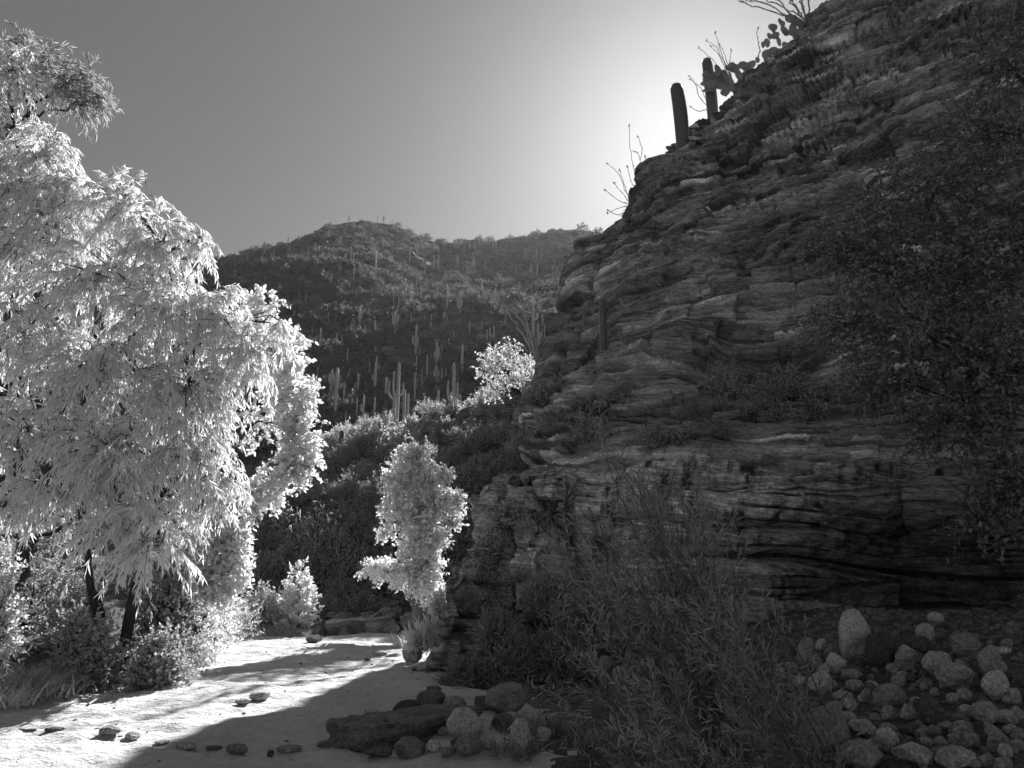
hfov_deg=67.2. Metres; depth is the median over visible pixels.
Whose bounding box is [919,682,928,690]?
stone
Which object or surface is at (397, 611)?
boulder
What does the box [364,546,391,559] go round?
desert shrub
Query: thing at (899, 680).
stone
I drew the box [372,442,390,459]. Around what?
desert shrub
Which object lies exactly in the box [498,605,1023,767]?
gravel
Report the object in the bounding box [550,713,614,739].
grass tuft
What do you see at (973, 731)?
grass tuft
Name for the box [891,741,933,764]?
boulder
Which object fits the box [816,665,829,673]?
stone
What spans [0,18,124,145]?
willow tree
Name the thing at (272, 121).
sky
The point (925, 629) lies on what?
boulder
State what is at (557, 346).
desert shrub
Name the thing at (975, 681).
stone
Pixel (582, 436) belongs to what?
desert shrub
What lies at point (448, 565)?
desert shrub
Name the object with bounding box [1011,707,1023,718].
stone
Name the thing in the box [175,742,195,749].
stone
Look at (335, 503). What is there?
desert shrub
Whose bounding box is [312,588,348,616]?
desert shrub
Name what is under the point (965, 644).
boulder
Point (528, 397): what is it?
desert shrub
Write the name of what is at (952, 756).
boulder
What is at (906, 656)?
boulder
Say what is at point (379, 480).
desert shrub
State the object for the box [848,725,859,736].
stone
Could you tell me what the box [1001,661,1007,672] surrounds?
stone
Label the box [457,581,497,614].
desert shrub
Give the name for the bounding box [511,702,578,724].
grass tuft
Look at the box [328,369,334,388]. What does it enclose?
saguaro
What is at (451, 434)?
desert shrub
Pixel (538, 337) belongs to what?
saguaro
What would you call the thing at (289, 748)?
boulder
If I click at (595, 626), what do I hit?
bush
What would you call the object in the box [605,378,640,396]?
desert shrub
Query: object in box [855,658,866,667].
stone
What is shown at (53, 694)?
grass tuft
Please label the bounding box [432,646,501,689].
bush
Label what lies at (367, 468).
desert shrub
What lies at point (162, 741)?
stone
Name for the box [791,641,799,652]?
stone
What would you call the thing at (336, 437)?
desert shrub
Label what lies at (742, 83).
desert shrub
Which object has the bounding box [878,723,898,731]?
stone
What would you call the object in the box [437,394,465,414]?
desert shrub
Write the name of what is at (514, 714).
stone
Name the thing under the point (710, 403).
desert shrub
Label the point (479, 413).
desert shrub
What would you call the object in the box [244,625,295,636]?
grass tuft
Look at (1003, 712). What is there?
stone
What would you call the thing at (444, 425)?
desert shrub
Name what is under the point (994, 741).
stone
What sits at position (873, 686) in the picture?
stone
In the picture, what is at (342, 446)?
desert shrub
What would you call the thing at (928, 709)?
boulder
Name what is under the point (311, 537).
desert shrub
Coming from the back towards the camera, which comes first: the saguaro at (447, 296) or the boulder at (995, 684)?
the saguaro at (447, 296)
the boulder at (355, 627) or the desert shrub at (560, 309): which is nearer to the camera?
the boulder at (355, 627)
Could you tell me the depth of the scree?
35.55 m
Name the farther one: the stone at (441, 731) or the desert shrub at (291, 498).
the desert shrub at (291, 498)
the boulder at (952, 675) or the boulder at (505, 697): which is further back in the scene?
the boulder at (505, 697)
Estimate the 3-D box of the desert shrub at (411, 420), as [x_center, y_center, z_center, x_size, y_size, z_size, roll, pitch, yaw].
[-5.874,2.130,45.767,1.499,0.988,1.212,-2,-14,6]
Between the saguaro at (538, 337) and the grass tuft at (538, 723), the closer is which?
the grass tuft at (538, 723)
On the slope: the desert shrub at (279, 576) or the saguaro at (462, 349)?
the desert shrub at (279, 576)
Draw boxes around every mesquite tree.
[0,436,148,623]
[781,4,1023,573]
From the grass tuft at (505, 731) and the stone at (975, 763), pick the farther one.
the grass tuft at (505, 731)
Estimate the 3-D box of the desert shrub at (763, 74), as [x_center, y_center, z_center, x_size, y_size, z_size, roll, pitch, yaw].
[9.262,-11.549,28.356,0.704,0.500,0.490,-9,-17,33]
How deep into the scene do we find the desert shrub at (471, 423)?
42.04 m
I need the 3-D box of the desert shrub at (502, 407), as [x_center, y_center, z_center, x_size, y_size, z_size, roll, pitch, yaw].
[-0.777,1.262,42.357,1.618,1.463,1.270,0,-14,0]
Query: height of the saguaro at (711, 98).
3.550 m
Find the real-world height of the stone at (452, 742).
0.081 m
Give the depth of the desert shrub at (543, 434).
20.83 m
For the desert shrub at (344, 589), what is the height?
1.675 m
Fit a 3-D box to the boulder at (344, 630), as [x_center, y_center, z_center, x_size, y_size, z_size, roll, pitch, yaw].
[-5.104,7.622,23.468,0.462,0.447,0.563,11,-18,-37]
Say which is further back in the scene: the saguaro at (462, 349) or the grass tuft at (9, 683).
the saguaro at (462, 349)
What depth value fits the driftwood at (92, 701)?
10.75 m
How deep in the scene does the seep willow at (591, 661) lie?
5.35 m
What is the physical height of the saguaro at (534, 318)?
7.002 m
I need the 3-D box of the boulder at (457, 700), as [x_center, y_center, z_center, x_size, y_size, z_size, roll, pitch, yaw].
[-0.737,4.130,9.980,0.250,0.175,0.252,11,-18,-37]
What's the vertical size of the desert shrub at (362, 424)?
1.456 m
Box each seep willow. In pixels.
[497,406,767,767]
[528,543,693,767]
[589,643,776,767]
[658,557,866,767]
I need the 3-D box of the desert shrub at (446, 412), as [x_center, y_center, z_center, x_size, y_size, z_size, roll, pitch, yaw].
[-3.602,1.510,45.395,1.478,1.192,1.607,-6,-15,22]
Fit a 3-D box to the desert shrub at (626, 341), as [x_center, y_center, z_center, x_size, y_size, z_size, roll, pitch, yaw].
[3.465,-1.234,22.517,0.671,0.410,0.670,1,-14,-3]
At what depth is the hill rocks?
203.42 m
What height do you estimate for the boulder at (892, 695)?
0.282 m
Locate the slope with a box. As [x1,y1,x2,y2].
[0,386,530,624]
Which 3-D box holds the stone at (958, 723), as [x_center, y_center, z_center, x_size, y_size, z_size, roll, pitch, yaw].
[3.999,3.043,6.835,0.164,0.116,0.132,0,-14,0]
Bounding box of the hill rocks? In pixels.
[3,224,584,493]
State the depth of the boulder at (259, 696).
10.33 m
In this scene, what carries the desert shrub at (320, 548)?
on the slope
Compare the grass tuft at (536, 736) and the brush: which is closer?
the grass tuft at (536, 736)
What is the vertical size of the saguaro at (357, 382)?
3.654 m
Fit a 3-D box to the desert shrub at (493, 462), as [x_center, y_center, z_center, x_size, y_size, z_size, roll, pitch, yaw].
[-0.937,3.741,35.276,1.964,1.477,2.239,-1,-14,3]
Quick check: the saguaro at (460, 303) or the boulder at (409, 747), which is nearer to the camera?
the boulder at (409, 747)
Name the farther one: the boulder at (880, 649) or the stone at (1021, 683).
the boulder at (880, 649)
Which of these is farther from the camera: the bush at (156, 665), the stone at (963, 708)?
the bush at (156, 665)
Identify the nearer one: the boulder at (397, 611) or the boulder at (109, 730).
the boulder at (109, 730)
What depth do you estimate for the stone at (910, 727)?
6.96 m
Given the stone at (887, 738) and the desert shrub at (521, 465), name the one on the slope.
the desert shrub at (521, 465)
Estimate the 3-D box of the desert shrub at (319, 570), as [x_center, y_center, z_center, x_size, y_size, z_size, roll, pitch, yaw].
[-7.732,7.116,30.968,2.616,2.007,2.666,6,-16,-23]
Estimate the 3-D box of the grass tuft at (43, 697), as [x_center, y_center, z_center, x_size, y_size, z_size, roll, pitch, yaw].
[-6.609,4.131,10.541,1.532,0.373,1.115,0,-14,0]
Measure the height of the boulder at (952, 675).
0.300 m
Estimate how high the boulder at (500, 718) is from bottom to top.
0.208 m
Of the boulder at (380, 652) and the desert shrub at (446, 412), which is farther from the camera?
the desert shrub at (446, 412)
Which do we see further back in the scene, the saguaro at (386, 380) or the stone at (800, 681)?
the saguaro at (386, 380)
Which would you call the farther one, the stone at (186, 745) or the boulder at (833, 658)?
the boulder at (833, 658)
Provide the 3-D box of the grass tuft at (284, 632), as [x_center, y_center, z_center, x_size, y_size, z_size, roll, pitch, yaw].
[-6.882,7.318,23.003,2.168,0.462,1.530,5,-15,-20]
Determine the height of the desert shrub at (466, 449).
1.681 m
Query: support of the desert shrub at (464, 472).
on the slope
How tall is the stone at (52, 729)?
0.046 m
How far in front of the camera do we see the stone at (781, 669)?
9.64 m
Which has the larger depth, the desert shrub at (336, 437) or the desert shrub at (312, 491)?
the desert shrub at (336, 437)
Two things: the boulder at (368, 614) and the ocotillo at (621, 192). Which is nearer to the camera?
the boulder at (368, 614)
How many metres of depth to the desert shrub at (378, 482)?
34.72 m
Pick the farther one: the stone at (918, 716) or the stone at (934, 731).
the stone at (918, 716)
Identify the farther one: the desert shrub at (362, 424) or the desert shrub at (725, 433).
the desert shrub at (362, 424)
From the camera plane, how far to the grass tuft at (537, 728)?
8.27 m
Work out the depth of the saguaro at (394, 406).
46.51 m
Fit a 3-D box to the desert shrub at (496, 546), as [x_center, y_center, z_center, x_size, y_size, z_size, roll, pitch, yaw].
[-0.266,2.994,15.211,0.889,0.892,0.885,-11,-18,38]
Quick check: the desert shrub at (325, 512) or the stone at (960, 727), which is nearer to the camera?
the stone at (960, 727)
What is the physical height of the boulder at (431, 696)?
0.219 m
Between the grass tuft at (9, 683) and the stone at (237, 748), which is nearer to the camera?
the stone at (237, 748)
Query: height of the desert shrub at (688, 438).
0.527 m
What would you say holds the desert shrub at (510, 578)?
on the cliff
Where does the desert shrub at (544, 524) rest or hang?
on the cliff
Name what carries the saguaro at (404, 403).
on the slope
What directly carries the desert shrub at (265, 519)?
on the slope
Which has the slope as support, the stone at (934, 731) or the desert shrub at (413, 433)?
the desert shrub at (413, 433)
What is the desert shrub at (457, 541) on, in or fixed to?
on the slope
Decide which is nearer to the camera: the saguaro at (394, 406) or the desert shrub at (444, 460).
the desert shrub at (444, 460)
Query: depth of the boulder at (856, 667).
8.97 m
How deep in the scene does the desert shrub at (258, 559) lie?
31.61 m
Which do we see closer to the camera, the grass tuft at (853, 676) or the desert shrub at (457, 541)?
the grass tuft at (853, 676)
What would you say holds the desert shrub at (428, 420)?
on the slope
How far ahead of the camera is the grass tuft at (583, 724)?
8.44 m
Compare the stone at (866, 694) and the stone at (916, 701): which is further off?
the stone at (866, 694)
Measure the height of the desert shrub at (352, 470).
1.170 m
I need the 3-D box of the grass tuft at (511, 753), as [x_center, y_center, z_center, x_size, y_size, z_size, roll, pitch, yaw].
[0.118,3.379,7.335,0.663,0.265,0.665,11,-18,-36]
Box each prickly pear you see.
[700,65,733,96]
[725,57,759,91]
[751,80,771,101]
[761,37,786,62]
[767,14,816,40]
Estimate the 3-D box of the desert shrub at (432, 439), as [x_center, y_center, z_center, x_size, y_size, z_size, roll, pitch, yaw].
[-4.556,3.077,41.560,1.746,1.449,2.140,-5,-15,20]
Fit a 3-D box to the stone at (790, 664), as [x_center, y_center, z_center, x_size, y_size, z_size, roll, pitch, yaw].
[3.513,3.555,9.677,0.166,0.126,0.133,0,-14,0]
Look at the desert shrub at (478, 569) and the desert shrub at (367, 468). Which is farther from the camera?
the desert shrub at (367, 468)
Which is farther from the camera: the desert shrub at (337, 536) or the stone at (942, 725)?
the desert shrub at (337, 536)
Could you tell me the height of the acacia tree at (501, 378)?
3.001 m
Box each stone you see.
[18,726,39,729]
[44,726,64,731]
[125,731,140,739]
[154,739,169,743]
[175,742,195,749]
[206,745,222,748]
[226,743,247,753]
[235,698,249,703]
[267,750,273,756]
[421,738,427,743]
[425,739,440,751]
[437,727,447,735]
[441,747,455,756]
[450,739,456,745]
[480,736,494,748]
[506,711,516,719]
[527,739,540,753]
[537,727,551,738]
[547,715,562,729]
[567,721,579,729]
[779,667,786,675]
[785,662,798,669]
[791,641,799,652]
[796,675,806,684]
[802,637,814,646]
[811,655,822,668]
[815,641,824,650]
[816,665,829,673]
[820,688,828,695]
[824,648,832,655]
[826,701,843,709]
[830,665,842,673]
[842,698,856,708]
[843,711,857,721]
[844,701,857,710]
[845,679,863,691]
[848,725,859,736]
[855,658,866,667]
[861,688,871,702]
[864,682,876,691]
[868,738,882,750]
[869,712,881,721]
[874,727,899,752]
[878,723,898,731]
[881,705,893,720]
[885,663,899,672]
[886,708,899,719]
[891,674,906,686]
[893,742,904,747]
[896,671,907,677]
[900,703,916,719]
[904,722,920,735]
[906,672,914,681]
[908,696,920,706]
[913,698,921,709]
[913,727,929,739]
[916,711,927,724]
[918,669,932,678]
[918,763,927,767]
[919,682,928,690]
[919,736,932,746]
[928,724,942,739]
[929,687,939,696]
[931,746,939,756]
[934,736,947,745]
[937,721,952,729]
[940,692,950,699]
[946,692,959,703]
[947,733,959,741]
[950,741,965,747]
[952,720,967,727]
[956,688,972,702]
[956,724,971,733]
[958,698,966,703]
[959,704,970,712]
[959,728,969,735]
[962,733,980,748]
[964,722,972,730]
[967,706,973,718]
[970,652,976,659]
[971,675,978,686]
[971,695,987,703]
[971,759,980,767]
[977,753,994,767]
[984,721,998,735]
[987,734,1003,756]
[993,729,1008,740]
[993,756,1012,767]
[996,647,1011,653]
[996,743,1012,757]
[997,709,1013,722]
[1000,638,1012,648]
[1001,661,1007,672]
[1002,695,1012,703]
[1002,714,1018,724]
[1002,725,1012,733]
[1004,740,1018,753]
[1010,656,1018,661]
[1010,688,1021,704]
[1010,727,1023,738]
[1010,739,1023,749]
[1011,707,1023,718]
[1019,679,1023,686]
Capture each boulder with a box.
[98,725,121,734]
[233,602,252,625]
[249,691,269,700]
[276,744,302,752]
[297,623,326,635]
[306,635,321,642]
[312,618,323,626]
[316,703,485,752]
[324,617,350,634]
[325,612,335,619]
[332,612,354,618]
[336,626,350,635]
[347,621,365,633]
[362,611,372,617]
[364,618,387,632]
[364,746,392,756]
[374,650,387,654]
[379,607,402,621]
[382,622,399,633]
[386,617,396,623]
[392,699,422,710]
[394,736,425,758]
[399,611,425,630]
[402,643,421,662]
[416,689,445,703]
[426,685,441,689]
[444,695,466,705]
[446,707,483,738]
[454,732,481,755]
[474,695,488,709]
[485,682,527,713]
[491,712,512,730]
[509,718,530,755]
[588,666,598,677]
[598,655,612,671]
[613,666,627,682]
[635,660,646,672]
[791,706,851,756]
[796,640,813,665]
[808,672,832,691]
[826,652,847,667]
[832,691,853,699]
[838,608,870,660]
[839,738,883,767]
[841,669,862,678]
[842,665,862,671]
[849,719,877,737]
[865,631,896,667]
[872,682,906,708]
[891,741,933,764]
[895,645,917,670]
[906,636,929,652]
[915,623,934,640]
[918,693,937,724]
[921,650,951,675]
[926,611,943,621]
[934,661,973,690]
[934,745,976,767]
[949,632,981,657]
[971,701,999,724]
[977,645,1002,675]
[981,670,1009,699]
[1002,620,1021,641]
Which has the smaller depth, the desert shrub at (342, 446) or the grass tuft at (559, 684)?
the grass tuft at (559, 684)
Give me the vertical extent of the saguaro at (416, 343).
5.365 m
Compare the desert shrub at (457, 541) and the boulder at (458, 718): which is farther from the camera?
the desert shrub at (457, 541)
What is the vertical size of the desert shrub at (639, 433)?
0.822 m
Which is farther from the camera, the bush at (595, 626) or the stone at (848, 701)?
the bush at (595, 626)
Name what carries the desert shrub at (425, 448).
on the slope
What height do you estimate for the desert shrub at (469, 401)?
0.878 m
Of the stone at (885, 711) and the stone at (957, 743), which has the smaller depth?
the stone at (957, 743)
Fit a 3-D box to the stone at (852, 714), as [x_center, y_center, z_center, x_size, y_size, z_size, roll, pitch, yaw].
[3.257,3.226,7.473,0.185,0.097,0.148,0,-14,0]
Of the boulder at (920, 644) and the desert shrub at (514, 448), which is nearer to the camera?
the boulder at (920, 644)
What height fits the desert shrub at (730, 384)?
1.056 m
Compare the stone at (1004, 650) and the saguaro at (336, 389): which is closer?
the stone at (1004, 650)
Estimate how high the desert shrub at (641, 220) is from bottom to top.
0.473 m
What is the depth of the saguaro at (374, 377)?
109.52 m
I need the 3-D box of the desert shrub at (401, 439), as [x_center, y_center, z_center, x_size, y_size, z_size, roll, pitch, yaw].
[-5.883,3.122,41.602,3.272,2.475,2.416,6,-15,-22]
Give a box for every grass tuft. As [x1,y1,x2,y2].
[0,662,67,686]
[0,663,81,689]
[0,668,86,699]
[0,669,73,697]
[0,672,81,701]
[0,680,50,709]
[13,661,83,677]
[18,667,97,696]
[41,664,112,687]
[60,670,111,691]
[66,664,123,686]
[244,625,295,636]
[247,624,317,636]
[273,628,318,636]
[390,632,402,646]
[447,723,496,738]
[472,731,522,759]
[485,723,551,746]
[487,729,558,755]
[490,716,540,735]
[500,677,533,688]
[502,737,552,764]
[510,716,556,736]
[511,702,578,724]
[523,709,557,732]
[540,717,598,737]
[542,716,611,731]
[543,675,573,689]
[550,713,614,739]
[550,718,610,736]
[559,723,609,749]
[572,720,621,742]
[813,686,857,702]
[836,667,879,681]
[874,715,907,731]
[939,718,991,742]
[996,663,1023,682]
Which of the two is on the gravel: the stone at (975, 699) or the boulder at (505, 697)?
the stone at (975, 699)
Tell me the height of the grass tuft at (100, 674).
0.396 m
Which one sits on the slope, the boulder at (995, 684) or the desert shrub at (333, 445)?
the desert shrub at (333, 445)
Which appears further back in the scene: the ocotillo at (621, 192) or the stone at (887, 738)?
the ocotillo at (621, 192)
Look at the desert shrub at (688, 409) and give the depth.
18.61 m
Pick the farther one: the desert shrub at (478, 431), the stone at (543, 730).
the desert shrub at (478, 431)
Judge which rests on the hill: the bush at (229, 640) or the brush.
the brush
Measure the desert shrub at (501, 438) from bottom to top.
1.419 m
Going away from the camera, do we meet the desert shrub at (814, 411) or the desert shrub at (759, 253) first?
the desert shrub at (814, 411)
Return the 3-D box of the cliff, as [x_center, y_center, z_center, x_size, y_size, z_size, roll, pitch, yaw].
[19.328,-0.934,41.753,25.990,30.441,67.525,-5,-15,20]
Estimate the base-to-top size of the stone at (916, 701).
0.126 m
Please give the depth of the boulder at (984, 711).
6.92 m
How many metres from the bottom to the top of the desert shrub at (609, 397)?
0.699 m
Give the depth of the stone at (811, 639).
10.38 m
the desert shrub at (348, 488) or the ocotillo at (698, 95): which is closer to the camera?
the ocotillo at (698, 95)
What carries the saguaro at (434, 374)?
on the hill
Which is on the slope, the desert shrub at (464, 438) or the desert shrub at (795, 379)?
the desert shrub at (464, 438)
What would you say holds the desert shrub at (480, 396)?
on the slope
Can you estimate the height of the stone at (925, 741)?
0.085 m
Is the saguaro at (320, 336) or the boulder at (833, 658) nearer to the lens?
the boulder at (833, 658)
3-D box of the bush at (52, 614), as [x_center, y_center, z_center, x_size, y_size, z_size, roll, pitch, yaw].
[-7.720,3.992,13.603,1.473,2.094,1.547,-4,-15,15]
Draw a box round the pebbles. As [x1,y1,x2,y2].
[9,640,670,767]
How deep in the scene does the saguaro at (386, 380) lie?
100.36 m
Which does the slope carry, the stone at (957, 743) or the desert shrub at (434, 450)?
the desert shrub at (434, 450)
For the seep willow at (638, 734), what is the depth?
4.40 m
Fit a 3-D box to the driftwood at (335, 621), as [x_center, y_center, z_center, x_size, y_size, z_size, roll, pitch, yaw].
[-4.565,6.986,23.331,2.074,0.593,0.321,3,-15,-12]
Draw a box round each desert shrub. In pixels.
[237,547,285,594]
[238,550,294,597]
[239,506,273,533]
[242,504,273,528]
[246,512,289,556]
[247,519,276,558]
[250,550,271,567]
[255,550,317,588]
[259,500,324,546]
[262,496,301,530]
[263,536,293,558]
[267,532,331,574]
[269,536,313,577]
[276,500,342,554]
[283,484,313,506]
[285,521,333,552]
[287,491,310,508]
[293,535,353,585]
[294,532,365,574]
[294,540,349,583]
[296,480,331,504]
[297,510,364,562]
[300,516,366,562]
[309,437,332,458]
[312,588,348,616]
[314,446,346,474]
[314,500,356,530]
[315,506,331,522]
[317,541,392,597]
[318,425,337,448]
[322,426,354,450]
[322,467,367,496]
[322,491,351,507]
[322,563,383,605]
[324,422,350,439]
[327,535,372,575]
[329,434,357,458]
[330,416,359,433]
[333,499,383,528]
[334,421,353,441]
[334,425,376,450]
[335,448,356,464]
[337,474,359,496]
[338,585,395,612]
[340,506,375,543]
[341,460,364,478]
[341,546,400,590]
[343,442,360,456]
[343,481,370,498]
[344,430,375,454]
[345,425,366,438]
[349,424,382,453]
[349,474,379,498]
[351,484,382,509]
[353,432,378,456]
[353,460,379,475]
[353,497,386,519]
[355,463,382,483]
[355,515,398,558]
[356,414,374,430]
[356,418,392,449]
[357,479,374,499]
[364,411,383,426]
[364,512,405,540]
[364,532,384,555]
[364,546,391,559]
[365,467,394,500]
[366,577,400,594]
[369,408,404,430]
[369,475,389,503]
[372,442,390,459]
[373,418,433,458]
[375,546,410,562]
[382,580,440,610]
[385,417,409,445]
[393,416,434,445]
[393,425,426,443]
[400,413,419,425]
[404,430,451,467]
[412,428,442,448]
[414,396,444,415]
[416,415,435,434]
[420,561,453,623]
[423,440,440,456]
[427,414,446,435]
[428,445,458,467]
[431,531,463,577]
[432,415,461,434]
[433,414,457,436]
[434,425,471,443]
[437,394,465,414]
[437,400,460,416]
[438,514,473,558]
[438,563,461,585]
[441,549,462,577]
[442,533,474,566]
[446,467,470,491]
[446,509,474,547]
[448,463,482,494]
[449,473,482,498]
[450,429,474,447]
[451,451,469,463]
[453,424,488,454]
[457,505,473,541]
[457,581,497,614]
[458,549,506,586]
[459,425,476,432]
[461,395,476,407]
[463,416,477,430]
[463,419,499,447]
[463,477,492,495]
[470,380,515,415]
[470,383,494,406]
[470,402,485,416]
[472,450,510,476]
[474,454,505,483]
[476,513,516,556]
[480,420,514,440]
[483,421,522,446]
[483,495,524,530]
[484,396,509,417]
[489,372,512,389]
[490,556,541,584]
[496,400,518,418]
[499,428,531,455]
[505,373,525,393]
[510,456,529,468]
[512,362,535,380]
[513,502,560,535]
[520,368,553,405]
[525,410,569,437]
[538,372,574,393]
[545,329,572,354]
[554,291,573,307]
[554,294,569,312]
[561,390,600,416]
[566,332,597,352]
[567,407,606,443]
[587,412,613,440]
[597,380,625,404]
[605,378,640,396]
[619,335,637,345]
[620,210,631,224]
[626,418,664,444]
[633,419,697,452]
[637,212,648,222]
[652,204,668,213]
[668,424,703,441]
[676,389,706,417]
[689,389,732,415]
[700,417,735,440]
[702,371,727,386]
[704,357,750,397]
[723,387,777,420]
[732,372,790,407]
[736,79,747,87]
[749,394,797,422]
[752,246,765,258]
[756,64,770,77]
[762,362,813,400]
[773,232,793,248]
[786,387,834,422]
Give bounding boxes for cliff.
[416,0,1023,671]
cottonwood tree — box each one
[160,284,335,621]
[353,438,468,623]
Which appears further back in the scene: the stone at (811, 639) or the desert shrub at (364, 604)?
the desert shrub at (364, 604)
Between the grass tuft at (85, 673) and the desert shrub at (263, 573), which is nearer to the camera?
the grass tuft at (85, 673)
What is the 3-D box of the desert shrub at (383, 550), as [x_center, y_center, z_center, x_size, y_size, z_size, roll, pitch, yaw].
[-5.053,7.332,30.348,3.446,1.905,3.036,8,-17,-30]
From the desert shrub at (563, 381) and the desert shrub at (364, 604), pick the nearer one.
the desert shrub at (563, 381)
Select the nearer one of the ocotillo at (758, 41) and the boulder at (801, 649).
the boulder at (801, 649)
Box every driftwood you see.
[63,673,90,699]
[87,686,121,705]
[326,604,395,624]
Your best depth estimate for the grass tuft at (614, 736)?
7.93 m
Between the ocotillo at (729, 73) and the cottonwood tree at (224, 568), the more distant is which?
the ocotillo at (729, 73)
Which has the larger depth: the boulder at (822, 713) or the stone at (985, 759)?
the boulder at (822, 713)
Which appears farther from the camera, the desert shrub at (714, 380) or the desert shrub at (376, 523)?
the desert shrub at (376, 523)
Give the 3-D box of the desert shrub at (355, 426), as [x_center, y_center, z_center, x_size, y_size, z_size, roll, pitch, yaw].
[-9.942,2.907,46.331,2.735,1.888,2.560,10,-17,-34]
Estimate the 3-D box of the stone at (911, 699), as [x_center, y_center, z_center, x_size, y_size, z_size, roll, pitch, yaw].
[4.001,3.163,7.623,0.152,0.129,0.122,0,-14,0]
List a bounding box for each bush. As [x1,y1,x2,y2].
[0,536,45,665]
[0,551,83,634]
[18,563,127,658]
[38,599,133,693]
[112,544,212,677]
[118,616,201,692]
[143,548,237,665]
[200,596,246,646]
[219,591,264,638]
[239,578,286,628]
[270,556,324,630]
[398,613,439,655]
[413,580,446,621]
[423,587,446,620]
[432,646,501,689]
[464,596,531,653]
[479,623,551,688]
[511,559,578,621]
[524,588,602,686]
[553,573,636,644]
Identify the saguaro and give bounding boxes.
[263,240,265,253]
[319,328,321,344]
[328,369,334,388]
[334,368,338,414]
[338,430,343,452]
[354,373,358,390]
[358,310,361,324]
[360,395,364,419]
[372,362,376,385]
[384,377,387,405]
[388,362,403,422]
[392,311,398,333]
[392,398,395,423]
[402,389,405,422]
[406,393,408,421]
[412,325,418,354]
[414,373,415,400]
[426,355,427,374]
[433,366,438,387]
[434,342,439,369]
[446,284,447,307]
[447,363,458,402]
[457,292,462,312]
[461,344,463,374]
[494,288,498,310]
[532,299,537,335]
[537,324,540,344]
[599,297,607,352]
[670,82,688,148]
[702,57,717,117]
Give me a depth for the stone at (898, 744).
6.44 m
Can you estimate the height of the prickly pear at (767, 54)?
1.778 m
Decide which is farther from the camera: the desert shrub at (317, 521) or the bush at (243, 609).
the desert shrub at (317, 521)
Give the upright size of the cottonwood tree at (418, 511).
5.358 m
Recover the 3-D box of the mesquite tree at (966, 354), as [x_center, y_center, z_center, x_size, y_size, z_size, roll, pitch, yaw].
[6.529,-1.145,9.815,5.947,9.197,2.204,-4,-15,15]
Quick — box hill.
[0,220,600,502]
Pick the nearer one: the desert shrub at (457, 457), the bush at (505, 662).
the bush at (505, 662)
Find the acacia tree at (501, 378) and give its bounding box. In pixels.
[470,336,534,403]
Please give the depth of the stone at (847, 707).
7.83 m
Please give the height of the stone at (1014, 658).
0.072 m
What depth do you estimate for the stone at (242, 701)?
10.13 m
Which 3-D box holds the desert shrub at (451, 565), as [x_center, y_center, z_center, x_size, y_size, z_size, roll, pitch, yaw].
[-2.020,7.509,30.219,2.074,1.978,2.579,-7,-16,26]
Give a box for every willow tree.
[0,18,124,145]
[0,42,309,673]
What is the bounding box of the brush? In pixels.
[0,220,603,509]
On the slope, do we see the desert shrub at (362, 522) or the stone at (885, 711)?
the desert shrub at (362, 522)
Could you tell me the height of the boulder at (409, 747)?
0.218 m
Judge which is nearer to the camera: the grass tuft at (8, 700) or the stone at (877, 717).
the stone at (877, 717)
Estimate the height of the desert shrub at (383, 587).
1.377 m
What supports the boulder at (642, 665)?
on the gravel
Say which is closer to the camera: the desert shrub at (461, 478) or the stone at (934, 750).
the stone at (934, 750)
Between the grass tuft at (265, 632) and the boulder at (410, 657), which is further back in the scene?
the grass tuft at (265, 632)
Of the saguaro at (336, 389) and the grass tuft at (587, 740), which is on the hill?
the saguaro at (336, 389)
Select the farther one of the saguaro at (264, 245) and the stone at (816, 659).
the saguaro at (264, 245)
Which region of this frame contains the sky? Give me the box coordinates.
[0,0,828,265]
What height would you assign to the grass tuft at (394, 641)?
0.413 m
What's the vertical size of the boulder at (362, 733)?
0.324 m
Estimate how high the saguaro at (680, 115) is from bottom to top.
3.023 m
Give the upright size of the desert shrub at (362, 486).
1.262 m
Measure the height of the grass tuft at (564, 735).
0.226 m
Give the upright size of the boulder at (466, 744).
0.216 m
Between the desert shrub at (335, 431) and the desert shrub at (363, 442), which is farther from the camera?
the desert shrub at (335, 431)
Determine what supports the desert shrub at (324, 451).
on the slope
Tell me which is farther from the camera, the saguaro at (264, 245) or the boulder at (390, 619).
the saguaro at (264, 245)
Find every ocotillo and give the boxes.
[497,281,538,362]
[604,163,628,215]
[626,123,645,185]
[689,76,706,111]
[698,30,731,77]
[738,0,810,23]
[756,26,760,57]
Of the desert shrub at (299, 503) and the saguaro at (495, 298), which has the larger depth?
the saguaro at (495, 298)
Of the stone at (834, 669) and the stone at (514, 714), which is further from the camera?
the stone at (834, 669)
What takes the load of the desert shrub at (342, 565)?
on the slope
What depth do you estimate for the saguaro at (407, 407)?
46.55 m
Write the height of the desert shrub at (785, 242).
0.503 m
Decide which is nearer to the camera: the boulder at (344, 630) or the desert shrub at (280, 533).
the boulder at (344, 630)

